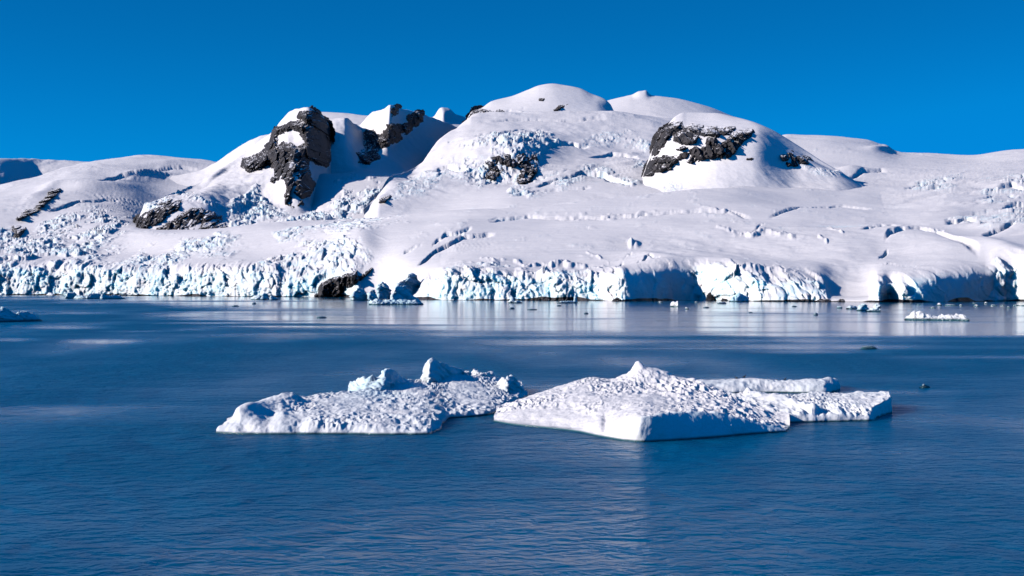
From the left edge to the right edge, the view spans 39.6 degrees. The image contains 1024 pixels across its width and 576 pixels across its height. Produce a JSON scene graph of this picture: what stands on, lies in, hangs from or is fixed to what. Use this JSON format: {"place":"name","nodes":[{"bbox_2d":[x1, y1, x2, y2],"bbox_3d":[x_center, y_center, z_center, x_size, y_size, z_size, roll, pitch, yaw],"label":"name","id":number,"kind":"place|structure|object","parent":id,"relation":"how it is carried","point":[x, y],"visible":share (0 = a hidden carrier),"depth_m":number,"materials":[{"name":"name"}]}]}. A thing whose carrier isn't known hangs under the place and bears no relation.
{"place":"outdoors","nodes":[
{"label":"outdoors","id":0,"kind":"place"},
{"bbox_2d":[0,158,85,183],"bbox_3d":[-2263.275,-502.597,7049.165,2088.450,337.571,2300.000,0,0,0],"label":"mountain","id":1,"kind":"structure","parent":0,"point":[13,169],"depth_m":6844.59,"materials":[{"name":"white snow"}]},
{"bbox_2d":[170,134,268,185],"bbox_3d":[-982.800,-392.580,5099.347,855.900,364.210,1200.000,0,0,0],"label":"mountain","id":2,"kind":"structure","parent":0,"point":[192,178],"depth_m":4982.01,"materials":[{"name":"white snow"}]},
{"bbox_2d":[139,107,335,229],"bbox_3d":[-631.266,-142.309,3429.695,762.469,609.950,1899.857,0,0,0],"label":"mountain","id":3,"kind":"structure","parent":0,"point":[233,193],"depth_m":3026.55,"materials":[{"name":"white snow"}]},
{"bbox_2d":[156,207,228,229],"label":"rock outcrop","id":4,"kind":"object","parent":3,"relation":"on","point":[207,219],"visible":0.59,"depth_m":2698.25,"materials":[{"name":"grey stone"}]},
{"bbox_2d":[240,105,334,207],"bbox_3d":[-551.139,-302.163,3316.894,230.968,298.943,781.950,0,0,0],"label":"rock outcrop","id":5,"kind":"object","parent":3,"relation":"on","point":[283,159],"visible":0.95,"depth_m":3327.91,"materials":[{"name":"grey stone"}]},
{"bbox_2d":[312,105,456,218],"bbox_3d":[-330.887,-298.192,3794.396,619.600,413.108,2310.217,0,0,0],"label":"mountain","id":6,"kind":"structure","parent":0,"point":[349,187],"depth_m":3662.08,"materials":[{"name":"white snow"}]},
{"bbox_2d":[356,129,380,164],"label":"rock outcrop","id":7,"kind":"object","parent":6,"relation":"on","point":[368,154],"visible":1,"depth_m":3760.59,"materials":[{"name":"black stone"}]},
{"bbox_2d":[372,104,424,147],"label":"rock outcrop","id":8,"kind":"object","parent":6,"relation":"on","point":[389,135],"visible":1,"depth_m":3869.47,"materials":[{"name":"grey stone"}]},
{"bbox_2d":[322,107,465,126],"bbox_3d":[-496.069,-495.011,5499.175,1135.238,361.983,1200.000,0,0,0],"label":"mountain","id":9,"kind":"structure","parent":0,"point":[447,115],"depth_m":5170.23,"materials":[{"name":"white snow"}]},
{"bbox_2d":[0,295,1023,575],"bbox_3d":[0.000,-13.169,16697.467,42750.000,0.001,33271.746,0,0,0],"label":"water","id":10,"kind":"structure","parent":0,"point":[120,455],"depth_m":126.31,"materials":[{"name":"blue liquid"}]},
{"bbox_2d":[0,307,41,321],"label":"iceberg","id":11,"kind":"object","parent":10,"relation":"on","point":[6,315],"visible":0.94,"depth_m":589.24,"materials":[{"name":"white ice"}]},
{"bbox_2d":[65,292,76,298],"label":"ice floe","id":12,"kind":"object","parent":10,"relation":"on","point":[71,295],"visible":0.84,"depth_m":1617.95,"materials":[{"name":"ice"}]},
{"bbox_2d":[73,295,85,298],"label":"ice floe","id":13,"kind":"object","parent":10,"relation":"on","point":[79,297],"visible":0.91,"depth_m":1588.49,"materials":[{"name":"white ice"}]},
{"bbox_2d":[86,293,125,298],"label":"ice floe","id":14,"kind":"object","parent":10,"relation":"on","point":[96,296],"visible":0.91,"depth_m":1579.13,"materials":[{"name":"ice"}]},
{"bbox_2d":[250,295,260,299],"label":"ice floe","id":15,"kind":"object","parent":10,"relation":"on","point":[257,297],"visible":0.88,"depth_m":1524.77,"materials":[{"name":"white ice"}]},
{"bbox_2d":[261,293,269,299],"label":"ice floe","id":16,"kind":"object","parent":10,"relation":"on","point":[264,296],"visible":0.86,"depth_m":1483.13,"materials":[{"name":"white ice"}]},
{"bbox_2d":[349,288,367,299],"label":"iceberg","id":17,"kind":"object","parent":10,"relation":"on","point":[359,294],"visible":0.91,"depth_m":1443.33,"materials":[{"name":"white ice"}]},
{"bbox_2d":[216,358,527,434],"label":"iceberg","id":18,"kind":"object","parent":10,"relation":"on","point":[433,398],"visible":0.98,"depth_m":159.79,"materials":[{"name":"white ice"}]},
{"bbox_2d":[366,289,380,299],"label":"iceberg","id":19,"kind":"object","parent":10,"relation":"on","point":[371,294],"visible":0.82,"depth_m":1441.75,"materials":[{"name":"white ice"}]},
{"bbox_2d":[376,282,391,299],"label":"iceberg","id":20,"kind":"object","parent":10,"relation":"on","point":[383,291],"visible":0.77,"depth_m":1524.75,"materials":[{"name":"white ice"}]},
{"bbox_2d":[369,298,423,304],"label":"iceberg","id":21,"kind":"object","parent":10,"relation":"on","point":[377,301],"visible":0.98,"depth_m":1112.30,"materials":[{"name":"white ice"}]},
{"bbox_2d":[390,286,420,301],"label":"iceberg","id":22,"kind":"object","parent":10,"relation":"on","point":[402,293],"visible":0.66,"depth_m":1187.40,"materials":[{"name":"white ice"}]},
{"bbox_2d":[395,273,420,293],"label":"iceberg","id":23,"kind":"object","parent":10,"relation":"on","point":[411,282],"visible":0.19,"depth_m":1579.08,"materials":[{"name":"white ice"}]},
{"bbox_2d":[508,296,522,302],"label":"ice floe","id":24,"kind":"object","parent":10,"relation":"on","point":[512,300],"visible":0.89,"depth_m":1223.23,"materials":[{"name":"white ice"}]},
{"bbox_2d":[558,294,576,302],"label":"ice floe","id":25,"kind":"object","parent":10,"relation":"on","point":[574,300],"visible":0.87,"depth_m":1216.27,"materials":[{"name":"white ice"}]},
{"bbox_2d":[670,301,677,306],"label":"ice floe","id":26,"kind":"object","parent":10,"relation":"on","point":[673,304],"visible":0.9,"depth_m":999.48,"materials":[{"name":"white ice"}]},
{"bbox_2d":[494,361,891,441],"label":"iceberg","id":27,"kind":"object","parent":10,"relation":"on","point":[639,401],"visible":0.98,"depth_m":156.91,"materials":[{"name":"white ice"}]},
{"bbox_2d":[729,293,748,301],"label":"ice floe","id":28,"kind":"object","parent":10,"relation":"on","point":[739,297],"visible":0.98,"depth_m":1333.89,"materials":[{"name":"white ice"}]},
{"bbox_2d":[846,305,857,308],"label":"ice floe","id":29,"kind":"object","parent":10,"relation":"on","point":[851,307],"visible":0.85,"depth_m":907.43,"materials":[{"name":"white ice"}]},
{"bbox_2d":[856,304,868,310],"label":"ice floe","id":30,"kind":"object","parent":10,"relation":"on","point":[862,307],"visible":0.84,"depth_m":844.51,"materials":[{"name":"white ice"}]},
{"bbox_2d":[861,346,876,349],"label":"ice floe","id":31,"kind":"object","parent":10,"relation":"on","point":[867,347],"visible":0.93,"depth_m":334.51,"materials":[{"name":"ice"}]},
{"bbox_2d":[866,304,880,311],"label":"ice floe","id":32,"kind":"object","parent":10,"relation":"on","point":[877,307],"visible":0.98,"depth_m":818.73,"materials":[{"name":"white ice"}]},
{"bbox_2d":[904,311,966,320],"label":"ice floe","id":33,"kind":"object","parent":10,"relation":"on","point":[917,315],"visible":0.91,"depth_m":613.47,"materials":[{"name":"white ice"}]},
{"bbox_2d":[0,134,1023,301],"bbox_3d":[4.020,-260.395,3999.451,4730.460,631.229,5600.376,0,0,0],"label":"glacier","id":34,"kind":"object","parent":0,"point":[898,226],"visible":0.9,"depth_m":1996.85,"materials":[{"name":"white snow"}]},
{"bbox_2d":[11,225,25,237],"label":"rock outcrop","id":35,"kind":"object","parent":34,"relation":"on","point":[18,230],"visible":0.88,"depth_m":2738.45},
{"bbox_2d":[16,188,61,220],"bbox_3d":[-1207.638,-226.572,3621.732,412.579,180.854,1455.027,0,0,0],"label":"rock outcrop","id":36,"kind":"object","parent":34,"relation":"on","point":[45,200],"visible":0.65,"depth_m":3267.96,"materials":[{"name":"grey stone"}]},
{"bbox_2d":[133,195,181,228],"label":"rock outcrop","id":37,"kind":"object","parent":34,"relation":"on","point":[157,215],"visible":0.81,"depth_m":2741.32,"materials":[{"name":"grey stone"}]},
{"bbox_2d":[314,268,372,296],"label":"rock outcrop","id":38,"kind":"object","parent":34,"relation":"on","point":[332,287],"visible":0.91,"depth_m":1831.12,"materials":[{"name":"black stone"}]},
{"bbox_2d":[706,292,715,300],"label":"boulder","id":39,"kind":"object","parent":34,"relation":"on","point":[710,297],"visible":0.79,"depth_m":1421.91,"materials":[{"name":"brown stone"}]},
{"bbox_2d":[817,298,831,301],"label":"boulder","id":40,"kind":"object","parent":34,"relation":"on","point":[823,300],"visible":0.7,"depth_m":1313.13,"materials":[{"name":"grey stone"}]},
{"bbox_2d":[0,0,1023,161],"label":"sky","id":41,"kind":"structure","parent":0,"point":[81,80],"materials":[{"name":"blue"}]},
{"bbox_2d":[364,111,671,217],"bbox_3d":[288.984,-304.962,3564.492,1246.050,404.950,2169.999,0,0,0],"label":"mountain","id":42,"kind":"structure","parent":0,"point":[589,155],"depth_m":3103.43,"materials":[{"name":"white snow"}]},
{"bbox_2d":[371,195,391,202],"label":"rock outcrop","id":43,"kind":"object","parent":42,"relation":"on","point":[384,199],"visible":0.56,"depth_m":2708.15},
{"bbox_2d":[483,152,538,183],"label":"rock outcrop","id":44,"kind":"object","parent":42,"relation":"on","point":[493,173],"visible":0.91,"depth_m":3028.46,"materials":[{"name":"grey stone"}]},
{"bbox_2d":[467,84,613,118],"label":"mountain","id":45,"kind":"structure","parent":0,"point":[572,97],"depth_m":4143.09,"materials":[{"name":"white snow"}]},
{"bbox_2d":[462,105,504,122],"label":"rock outcrop","id":46,"kind":"object","parent":45,"relation":"on","point":[475,109],"visible":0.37,"depth_m":4128.52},
{"bbox_2d":[554,104,567,110],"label":"rock outcrop","id":47,"kind":"object","parent":45,"relation":"on","point":[559,107],"visible":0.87,"depth_m":4066.38,"materials":[{"name":"grey stone"}]},
{"bbox_2d":[608,90,730,118],"bbox_3d":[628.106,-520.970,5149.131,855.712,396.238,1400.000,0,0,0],"label":"mountain","id":48,"kind":"structure","parent":0,"point":[645,102],"depth_m":4899.69,"materials":[{"name":"white snow"}]},
{"bbox_2d":[642,112,862,191],"bbox_3d":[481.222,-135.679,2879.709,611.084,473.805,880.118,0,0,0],"label":"mountain","id":49,"kind":"structure","parent":0,"point":[764,147],"depth_m":2714.72,"materials":[{"name":"white snow"}]},
{"bbox_2d":[649,120,735,156],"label":"rock outcrop","id":50,"kind":"object","parent":49,"relation":"on","point":[681,134],"visible":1,"depth_m":2822.87,"materials":[{"name":"grey stone"}]},
{"bbox_2d":[641,129,754,176],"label":"rock outcrop","id":51,"kind":"object","parent":49,"relation":"on","point":[713,148],"visible":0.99,"depth_m":2731.92,"materials":[{"name":"grey stone"}]},
{"bbox_2d":[780,150,812,166],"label":"rock outcrop","id":52,"kind":"object","parent":49,"relation":"on","point":[794,159],"visible":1,"depth_m":2746.77,"materials":[{"name":"grey stone"}]}
]}

